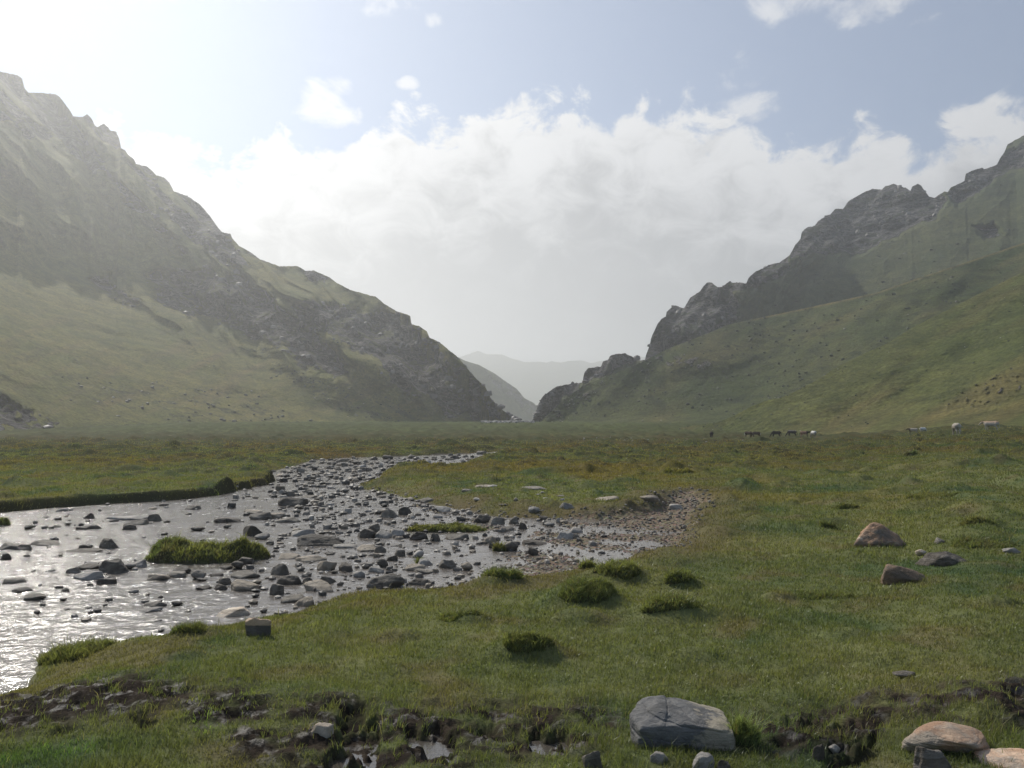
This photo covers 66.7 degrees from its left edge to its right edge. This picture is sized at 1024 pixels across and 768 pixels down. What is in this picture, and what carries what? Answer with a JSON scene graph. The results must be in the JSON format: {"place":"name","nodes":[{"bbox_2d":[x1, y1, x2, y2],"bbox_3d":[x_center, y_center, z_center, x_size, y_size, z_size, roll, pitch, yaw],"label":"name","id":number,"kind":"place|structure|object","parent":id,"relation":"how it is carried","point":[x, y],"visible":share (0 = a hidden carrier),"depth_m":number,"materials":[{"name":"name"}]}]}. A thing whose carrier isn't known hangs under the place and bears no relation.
{"place":"outdoors","nodes":[
{"label":"outdoors","id":0,"kind":"place"},
{"bbox_2d":[0,72,510,430],"bbox_3d":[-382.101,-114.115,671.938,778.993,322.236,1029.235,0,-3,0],"label":"mountain","id":1,"kind":"structure","parent":0,"point":[75,230],"depth_m":455.61,"materials":[{"name":"plant"}]},
{"bbox_2d":[29,178,521,428],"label":"slope stones","id":2,"kind":"object","parent":1,"relation":"on","point":[446,378],"visible":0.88,"depth_m":458.68,"materials":[{"name":"stone"}]},
{"bbox_2d":[0,452,680,694],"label":"river","id":3,"kind":"structure","parent":0,"point":[121,615],"depth_m":14.20,"materials":[{"name":"liquid"}]},
{"bbox_2d":[0,542,20,549],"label":"river rock","id":4,"kind":"object","parent":3,"relation":"on","point":[9,545],"visible":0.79,"depth_m":15.26,"materials":[{"name":"grey stone"}]},
{"bbox_2d":[2,577,26,583],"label":"river rock","id":5,"kind":"object","parent":3,"relation":"on","point":[13,580],"visible":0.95,"depth_m":11.96,"materials":[{"name":"stone"}]},
{"bbox_2d":[23,592,47,599],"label":"river rock","id":6,"kind":"object","parent":3,"relation":"on","point":[33,596],"visible":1,"depth_m":10.82,"materials":[{"name":"grey stone"}]},
{"bbox_2d":[30,540,60,545],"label":"river rock","id":7,"kind":"object","parent":3,"relation":"on","point":[44,542],"visible":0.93,"depth_m":15.84,"materials":[{"name":"grey stone"}]},
{"bbox_2d":[67,548,101,552],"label":"river rock","id":8,"kind":"object","parent":3,"relation":"on","point":[82,550],"visible":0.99,"depth_m":15.06,"materials":[{"name":"stone"}]},
{"bbox_2d":[78,563,98,569],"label":"river rock","id":9,"kind":"object","parent":3,"relation":"on","point":[86,566],"visible":0.89,"depth_m":13.18,"materials":[{"name":"stone"}]},
{"bbox_2d":[73,571,104,579],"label":"river rock","id":10,"kind":"object","parent":3,"relation":"on","point":[91,575],"visible":0.91,"depth_m":12.30,"materials":[{"name":"stone"}]},
{"bbox_2d":[76,525,101,529],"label":"river rock","id":11,"kind":"object","parent":3,"relation":"on","point":[88,527],"visible":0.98,"depth_m":18.27,"materials":[{"name":"stone"}]},
{"bbox_2d":[96,578,117,584],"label":"river rock","id":12,"kind":"object","parent":3,"relation":"on","point":[102,581],"visible":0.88,"depth_m":11.91,"materials":[{"name":"stone"}]},
{"bbox_2d":[99,538,118,548],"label":"river rock","id":13,"kind":"object","parent":3,"relation":"on","point":[107,543],"visible":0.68,"depth_m":15.45,"materials":[{"name":"stone"}]},
{"bbox_2d":[99,558,128,572],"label":"river rock","id":14,"kind":"object","parent":3,"relation":"on","point":[116,565],"visible":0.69,"depth_m":12.86,"materials":[{"name":"grey stone"}]},
{"bbox_2d":[107,515,148,519],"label":"river rock","id":15,"kind":"object","parent":3,"relation":"on","point":[136,517],"visible":0.84,"depth_m":20.27,"materials":[{"name":"stone"}]},
{"bbox_2d":[128,519,148,524],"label":"river rock","id":16,"kind":"object","parent":3,"relation":"on","point":[141,522],"visible":0.73,"depth_m":19.17,"materials":[{"name":"grey stone"}]},
{"bbox_2d":[134,559,146,567],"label":"river rock","id":17,"kind":"object","parent":3,"relation":"on","point":[141,563],"visible":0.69,"depth_m":13.38,"materials":[{"name":"stone"}]},
{"bbox_2d":[138,607,162,611],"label":"river rock","id":18,"kind":"object","parent":3,"relation":"on","point":[150,609],"visible":1,"depth_m":10.21,"materials":[{"name":"stone"}]},
{"bbox_2d":[144,601,166,606],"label":"river rock","id":19,"kind":"object","parent":3,"relation":"on","point":[154,604],"visible":0.98,"depth_m":10.46,"materials":[{"name":"grey stone"}]},
{"bbox_2d":[147,574,170,579],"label":"river rock","id":20,"kind":"object","parent":3,"relation":"on","point":[156,576],"visible":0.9,"depth_m":12.20,"materials":[{"name":"beige stone"}]},
{"bbox_2d":[169,571,186,577],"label":"river rock","id":21,"kind":"object","parent":3,"relation":"on","point":[177,574],"visible":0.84,"depth_m":12.43,"materials":[{"name":"grey stone"}]},
{"bbox_2d":[191,569,205,578],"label":"river rock","id":22,"kind":"object","parent":3,"relation":"on","point":[196,574],"visible":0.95,"depth_m":12.27,"materials":[{"name":"grey stone"}]},
{"bbox_2d":[218,577,231,584],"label":"river rock","id":23,"kind":"object","parent":3,"relation":"on","point":[225,581],"visible":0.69,"depth_m":11.87,"materials":[{"name":"stone"}]},
{"bbox_2d":[217,607,249,616],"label":"rock","id":24,"kind":"object","parent":3,"relation":"on","point":[234,611],"visible":0.98,"depth_m":9.92,"materials":[{"name":"beige stone"}]},
{"bbox_2d":[231,579,258,590],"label":"river rock","id":25,"kind":"object","parent":3,"relation":"on","point":[240,585],"visible":0.81,"depth_m":11.45,"materials":[{"name":"beige stone"}]},
{"bbox_2d":[231,570,259,578],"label":"river rock","id":26,"kind":"object","parent":3,"relation":"on","point":[242,574],"visible":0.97,"depth_m":12.44,"materials":[{"name":"grey stone"}]},
{"bbox_2d":[243,525,262,535],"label":"river rock","id":27,"kind":"object","parent":3,"relation":"on","point":[252,530],"visible":0.69,"depth_m":17.26,"materials":[{"name":"stone"}]},
{"bbox_2d":[249,512,271,519],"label":"river rock","id":28,"kind":"object","parent":3,"relation":"on","point":[262,516],"visible":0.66,"depth_m":20.22,"materials":[{"name":"grey stone"}]},
{"bbox_2d":[269,583,283,594],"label":"river rock","id":29,"kind":"object","parent":3,"relation":"on","point":[276,589],"visible":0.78,"depth_m":11.18,"materials":[{"name":"grey stone"}]},
{"bbox_2d":[271,563,288,574],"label":"river rock","id":30,"kind":"object","parent":3,"relation":"on","point":[280,569],"visible":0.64,"depth_m":12.64,"materials":[{"name":"grey stone"}]},
{"bbox_2d":[275,517,300,522],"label":"river rock","id":31,"kind":"object","parent":3,"relation":"on","point":[289,520],"visible":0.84,"depth_m":19.63,"materials":[{"name":"grey stone"}]},
{"bbox_2d":[276,575,300,584],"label":"river rock","id":32,"kind":"object","parent":3,"relation":"on","point":[289,580],"visible":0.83,"depth_m":11.91,"materials":[{"name":"stone"}]},
{"bbox_2d":[279,553,300,559],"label":"river rock","id":33,"kind":"object","parent":3,"relation":"on","point":[288,556],"visible":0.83,"depth_m":14.24,"materials":[{"name":"beige stone"}]},
{"bbox_2d":[280,594,303,603],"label":"river rock","id":34,"kind":"object","parent":3,"relation":"on","point":[292,598],"visible":0.7,"depth_m":10.65,"materials":[{"name":"grey stone"}]},
{"bbox_2d":[278,497,307,505],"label":"river rock","id":35,"kind":"object","parent":3,"relation":"on","point":[285,501],"visible":0.68,"depth_m":23.79,"materials":[{"name":"stone"}]},
{"bbox_2d":[291,529,314,535],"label":"river rock","id":36,"kind":"object","parent":3,"relation":"on","point":[302,532],"visible":0.78,"depth_m":17.23,"materials":[{"name":"stone"}]},
{"bbox_2d":[294,596,314,606],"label":"river rock","id":37,"kind":"object","parent":3,"relation":"on","point":[306,602],"visible":0.94,"depth_m":10.45,"materials":[{"name":"beige stone"}]},
{"bbox_2d":[296,555,326,561],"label":"river rock","id":38,"kind":"object","parent":3,"relation":"on","point":[310,558],"visible":0.98,"depth_m":13.99,"materials":[{"name":"beige stone"}]},
{"bbox_2d":[303,580,333,591],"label":"river rock","id":39,"kind":"object","parent":3,"relation":"on","point":[319,585],"visible":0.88,"depth_m":11.44,"materials":[{"name":"beige stone"}]},
{"bbox_2d":[297,534,343,546],"bbox_3d":[-3.918,3.210,15.942,1.066,0.265,0.693,0,-3,0],"label":"river rock","id":40,"kind":"object","parent":3,"relation":"on","point":[313,540],"visible":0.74,"depth_m":15.82,"materials":[{"name":"stone"}]},
{"bbox_2d":[317,561,336,569],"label":"river rock","id":41,"kind":"object","parent":3,"relation":"on","point":[324,565],"visible":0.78,"depth_m":13.06,"materials":[{"name":"beige stone"}]},
{"bbox_2d":[333,544,357,547],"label":"river rock","id":42,"kind":"object","parent":3,"relation":"on","point":[345,545],"visible":0.99,"depth_m":15.52,"materials":[{"name":"stone"}]},
{"bbox_2d":[339,562,352,571],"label":"river rock","id":43,"kind":"object","parent":3,"relation":"on","point":[344,566],"visible":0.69,"depth_m":12.97,"materials":[{"name":"stone"}]},
{"bbox_2d":[357,529,375,537],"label":"river rock","id":44,"kind":"object","parent":3,"relation":"on","point":[366,533],"visible":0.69,"depth_m":16.87,"materials":[{"name":"stone"}]},
{"bbox_2d":[357,544,375,551],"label":"river rock","id":45,"kind":"object","parent":3,"relation":"on","point":[369,547],"visible":0.88,"depth_m":15.09,"materials":[{"name":"beige stone"}]},
{"bbox_2d":[375,530,392,537],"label":"river rock","id":46,"kind":"object","parent":3,"relation":"on","point":[383,534],"visible":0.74,"depth_m":16.89,"materials":[{"name":"stone"}]},
{"bbox_2d":[366,573,404,588],"bbox_3d":[-1.917,2.985,11.744,0.539,0.240,0.353,-1,-3,20],"label":"river rock","id":47,"kind":"object","parent":3,"relation":"on","point":[392,579],"visible":0.78,"depth_m":11.68,"materials":[{"name":"grey stone"}]},
{"bbox_2d":[380,509,398,517],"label":"river rock","id":48,"kind":"object","parent":3,"relation":"on","point":[386,513],"visible":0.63,"depth_m":20.71,"materials":[{"name":"grey stone"}]},
{"bbox_2d":[398,507,411,514],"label":"river rock","id":49,"kind":"object","parent":3,"relation":"on","point":[404,511],"visible":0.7,"depth_m":21.33,"materials":[{"name":"stone"}]},
{"bbox_2d":[405,563,425,570],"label":"river rock","id":50,"kind":"object","parent":3,"relation":"on","point":[413,567],"visible":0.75,"depth_m":13.06,"materials":[{"name":"beige stone"}]},
{"bbox_2d":[409,532,427,539],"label":"river rock","id":51,"kind":"object","parent":3,"relation":"on","point":[419,536],"visible":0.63,"depth_m":16.56,"materials":[{"name":"stone"}]},
{"bbox_2d":[408,579,431,585],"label":"river rock","id":52,"kind":"object","parent":3,"relation":"on","point":[420,582],"visible":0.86,"depth_m":11.85,"materials":[{"name":"stone"}]},
{"bbox_2d":[439,559,456,567],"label":"river rock","id":53,"kind":"object","parent":3,"relation":"in","point":[444,563],"visible":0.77,"depth_m":13.31,"materials":[{"name":"grey stone"}]},
{"bbox_2d":[445,533,468,539],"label":"river rock","id":54,"kind":"object","parent":3,"relation":"in","point":[458,536],"visible":0.89,"depth_m":16.68,"materials":[{"name":"grey stone"}]},
{"bbox_2d":[488,517,504,524],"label":"river rock","id":55,"kind":"object","parent":3,"relation":"in","point":[495,521],"visible":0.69,"depth_m":19.26,"materials":[{"name":"grey stone"}]},
{"bbox_2d":[504,541,517,550],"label":"river rock","id":56,"kind":"object","parent":3,"relation":"in","point":[513,546],"visible":0.95,"depth_m":15.09,"materials":[{"name":"grey stone"}]},
{"bbox_2d":[522,540,546,544],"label":"river rock","id":57,"kind":"object","parent":3,"relation":"in","point":[531,542],"visible":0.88,"depth_m":15.92,"materials":[{"name":"stone"}]},
{"bbox_2d":[556,531,573,538],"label":"river rock","id":58,"kind":"object","parent":3,"relation":"on","point":[566,535],"visible":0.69,"depth_m":16.68,"materials":[{"name":"stone"}]},
{"bbox_2d":[458,357,536,420],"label":"hill","id":59,"kind":"structure","parent":0,"point":[513,400],"depth_m":1185.57,"materials":[{"name":"stone"}]},
{"bbox_2d":[0,421,1023,767],"bbox_3d":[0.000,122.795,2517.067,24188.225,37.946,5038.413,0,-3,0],"label":"ground","id":60,"kind":"structure","parent":0,"point":[252,743],"depth_m":8.14,"materials":[{"name":"plant"}]},
{"bbox_2d":[31,631,117,664],"bbox_3d":[-4.455,2.749,7.974,0.729,0.334,0.819,-3,-4,44],"label":"grass tussock","id":61,"kind":"object","parent":60,"relation":"on","point":[78,648],"depth_m":7.91,"materials":[{"name":"plant"}]},
{"bbox_2d":[169,617,209,634],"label":"grass tussock","id":62,"kind":"object","parent":60,"relation":"on","point":[184,626],"depth_m":7.91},
{"bbox_2d":[143,530,270,564],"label":"grass island","id":63,"kind":"structure","parent":60,"relation":"on","point":[176,549],"depth_m":13.96,"materials":[{"name":"plant"}]},
{"bbox_2d":[245,618,270,635],"bbox_3d":[-2.578,2.473,7.881,0.192,0.220,0.254,3,-4,-42],"label":"rock","id":64,"kind":"object","parent":60,"relation":"on","point":[257,626],"visible":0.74,"depth_m":7.85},
{"bbox_2d":[21,455,606,631],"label":"stream pebbles","id":65,"kind":"object","parent":60,"relation":"on","point":[294,492],"visible":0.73,"depth_m":18.54,"materials":[{"name":"stone"}]},
{"bbox_2d":[311,722,333,737],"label":"rock","id":66,"kind":"object","parent":60,"relation":"on","point":[320,728],"visible":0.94,"depth_m":5.20,"materials":[{"name":"beige stone"}]},
{"bbox_2d":[45,480,715,618],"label":"gravel","id":67,"kind":"structure","parent":60,"relation":"on","point":[608,527],"depth_m":18.42,"materials":[{"name":"gravel"}]},
{"bbox_2d":[403,521,487,532],"bbox_3d":[-1.541,3.334,18.158,2.050,0.305,0.979,0,-3,0],"label":"grass islet","id":68,"kind":"object","parent":60,"relation":"on","point":[453,527],"depth_m":17.90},
{"bbox_2d":[439,604,488,621],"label":"grass tussock","id":69,"kind":"object","parent":60,"relation":"on","point":[452,614],"depth_m":8.53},
{"bbox_2d":[473,515,490,522],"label":"river rock","id":70,"kind":"object","parent":60,"relation":"on","point":[482,519],"visible":0.63,"depth_m":19.50,"materials":[{"name":"stone"}]},
{"bbox_2d":[492,540,506,550],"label":"grass tussock","id":71,"kind":"object","parent":60,"relation":"on","point":[497,546],"depth_m":15.11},
{"bbox_2d":[480,564,527,578],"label":"grass tussock","id":72,"kind":"object","parent":60,"relation":"on","point":[513,573],"depth_m":10.58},
{"bbox_2d":[497,620,557,652],"bbox_3d":[0.124,2.333,7.127,0.632,0.333,0.477,0,-3,0],"label":"grass tussock","id":73,"kind":"object","parent":60,"relation":"on","point":[519,641],"depth_m":7.07,"materials":[{"name":"plant"}]},
{"bbox_2d":[574,554,598,568],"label":"grass tussock","id":74,"kind":"object","parent":60,"relation":"on","point":[588,563],"depth_m":11.72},
{"bbox_2d":[558,570,621,603],"bbox_3d":[0.907,2.401,9.142,0.753,0.422,0.671,-1,-3,20],"label":"grass tussock","id":75,"kind":"object","parent":60,"relation":"on","point":[592,590],"depth_m":9.06,"materials":[{"name":"plant"}]},
{"bbox_2d":[582,751,602,767],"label":"rock","id":76,"kind":"object","parent":60,"relation":"on","point":[593,758],"visible":0.99,"depth_m":4.77,"materials":[{"name":"grey stone"}]},
{"bbox_2d":[330,729,860,767],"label":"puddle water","id":77,"kind":"structure","parent":60,"relation":"on","point":[436,749],"depth_m":5.22,"materials":[{"name":"grey liquid"}]},
{"bbox_2d":[480,420,742,441],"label":"rubble","id":78,"kind":"object","parent":60,"relation":"on","point":[505,421],"visible":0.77,"depth_m":306.55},
{"bbox_2d":[591,556,644,579],"bbox_3d":[1.494,2.523,10.734,0.819,0.415,0.642,0,-3,0],"label":"grass tussock","id":79,"kind":"object","parent":60,"relation":"on","point":[623,569],"depth_m":10.63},
{"bbox_2d":[640,495,658,502],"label":"rock","id":80,"kind":"object","parent":60,"relation":"on","point":[652,498],"visible":1,"depth_m":21.89,"materials":[{"name":"beige stone"}]},
{"bbox_2d":[650,751,667,763],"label":"rock","id":81,"kind":"object","parent":60,"relation":"on","point":[656,756],"visible":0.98,"depth_m":4.83,"materials":[{"name":"stone"}]},
{"bbox_2d":[634,586,711,613],"bbox_3d":[1.830,2.446,8.739,0.772,0.332,0.762,-2,-4,27],"label":"grass tussock","id":82,"kind":"object","parent":60,"relation":"on","point":[659,602],"depth_m":8.62,"materials":[{"name":"plant"}]},
{"bbox_2d":[664,466,694,472],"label":"grass tussock","id":83,"kind":"object","parent":60,"relation":"on","point":[670,470],"depth_m":35.56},
{"bbox_2d":[660,563,699,584],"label":"grass tussock","id":84,"kind":"object","parent":60,"relation":"on","point":[676,575],"depth_m":10.30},
{"bbox_2d":[629,695,735,750],"bbox_3d":[1.130,2.336,5.258,0.680,0.348,0.419,0,-3,0],"label":"boulder","id":85,"kind":"object","parent":60,"relation":"on","point":[660,719],"visible":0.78,"depth_m":5.11,"materials":[{"name":"stone"}]},
{"bbox_2d":[693,752,714,767],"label":"rock","id":86,"kind":"object","parent":60,"relation":"on","point":[705,759],"visible":0.99,"depth_m":4.73,"materials":[{"name":"stone"}]},
{"bbox_2d":[710,702,778,746],"bbox_3d":[1.570,2.286,5.144,0.500,0.354,0.531,3,-4,-45],"label":"leafy weed","id":87,"kind":"object","parent":60,"relation":"on","point":[743,729],"visible":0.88,"depth_m":5.14,"materials":[{"name":"green plant"}]},
{"bbox_2d":[812,744,824,760],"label":"rock","id":88,"kind":"object","parent":60,"relation":"on","point":[818,753],"visible":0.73,"depth_m":4.92,"materials":[{"name":"stone"}]},
{"bbox_2d":[789,586,858,599],"bbox_3d":[3.911,2.605,9.745,0.856,0.255,0.520,0,-3,0],"label":"grass tussock","id":89,"kind":"object","parent":60,"relation":"on","point":[817,594],"depth_m":9.66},
{"bbox_2d":[817,518,837,527],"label":"grass tussock","id":90,"kind":"object","parent":60,"relation":"on","point":[830,524],"depth_m":15.90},
{"bbox_2d":[832,501,860,508],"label":"grass tussock","id":91,"kind":"object","parent":60,"relation":"on","point":[845,505],"depth_m":19.60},
{"bbox_2d":[854,522,905,546],"bbox_3d":[6.274,2.619,13.314,0.972,0.512,0.623,0,-3,0],"label":"boulder","id":92,"kind":"object","parent":60,"relation":"on","point":[874,533],"visible":0.72,"depth_m":13.13,"materials":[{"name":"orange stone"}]},
{"bbox_2d":[892,670,914,677],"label":"rock","id":93,"kind":"object","parent":60,"relation":"on","point":[902,673],"visible":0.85,"depth_m":6.30,"materials":[{"name":"stone"}]},
{"bbox_2d":[880,564,927,584],"bbox_3d":[5.121,2.505,10.153,0.672,0.291,0.334,0,-3,0],"label":"boulder","id":94,"kind":"object","parent":60,"relation":"on","point":[894,574],"visible":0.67,"depth_m":10.04,"materials":[{"name":"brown stone"}]},
{"bbox_2d":[903,487,957,498],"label":"grass tussock","id":95,"kind":"object","parent":60,"relation":"on","point":[927,495],"depth_m":20.36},
{"bbox_2d":[913,746,951,767],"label":"boulder","id":96,"kind":"object","parent":60,"relation":"on","point":[924,757],"visible":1,"depth_m":4.60,"materials":[{"name":"stone"}]},
{"bbox_2d":[915,551,965,566],"bbox_3d":[6.233,2.533,11.218,0.733,0.232,0.476,0,-3,0],"label":"boulder","id":97,"kind":"object","parent":60,"relation":"on","point":[944,558],"visible":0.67,"depth_m":11.13,"materials":[{"name":"stone"}]},
{"bbox_2d":[901,721,989,753],"bbox_3d":[2.748,2.251,4.935,0.464,0.210,0.369,-2,-4,38],"label":"boulder","id":98,"kind":"object","parent":60,"relation":"on","point":[949,737],"visible":0.92,"depth_m":4.84,"materials":[{"name":"stone"}]},
{"bbox_2d":[958,512,998,525],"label":"grass tussock","id":99,"kind":"object","parent":60,"relation":"on","point":[975,519],"depth_m":14.36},
{"bbox_2d":[951,530,1019,548],"bbox_3d":[7.621,2.532,12.535,1.106,0.340,0.978,3,-4,-40],"label":"grass tussock","id":100,"kind":"object","parent":60,"relation":"on","point":[979,541],"depth_m":12.47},
{"bbox_2d":[973,748,1023,767],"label":"boulder","id":101,"kind":"object","parent":60,"relation":"on","point":[997,756],"visible":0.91,"depth_m":4.67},
{"bbox_2d":[0,0,1023,362],"label":"sky","id":102,"kind":"structure","parent":0,"point":[522,180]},
{"bbox_2d":[459,351,645,404],"bbox_3d":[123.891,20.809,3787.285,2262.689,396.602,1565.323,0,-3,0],"label":"mountain","id":103,"kind":"structure","parent":0,"point":[534,382],"depth_m":3672.69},
{"bbox_2d":[533,136,1023,421],"bbox_3d":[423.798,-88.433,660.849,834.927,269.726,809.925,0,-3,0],"label":"mountain","id":104,"kind":"structure","parent":0,"point":[994,202],"depth_m":531.97,"materials":[{"name":"stone"}]},
{"bbox_2d":[533,142,1023,421],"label":"slope stones","id":105,"kind":"object","parent":104,"relation":"on","point":[540,405],"visible":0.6,"depth_m":503.35,"materials":[{"name":"stone"}]},
{"bbox_2d":[541,243,1023,423],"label":"hill","id":106,"kind":"structure","parent":0,"point":[864,331],"depth_m":349.13,"materials":[{"name":"plant"}]},
{"bbox_2d":[545,269,1005,421],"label":"slope stones","id":107,"kind":"object","parent":106,"relation":"on","point":[578,390],"visible":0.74,"depth_m":349.51,"materials":[{"name":"stone"}]},
{"bbox_2d":[681,272,1023,434],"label":"hill","id":108,"kind":"structure","parent":0,"point":[940,353],"depth_m":201.63,"materials":[{"name":"green plant"}]},
{"bbox_2d":[679,289,1023,430],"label":"slope stones","id":109,"kind":"object","parent":108,"relation":"on","point":[876,384],"visible":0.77,"depth_m":206.52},
{"bbox_2d":[979,421,999,429],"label":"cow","id":110,"kind":"object","parent":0,"point":[990,423],"visible":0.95,"depth_m":93.73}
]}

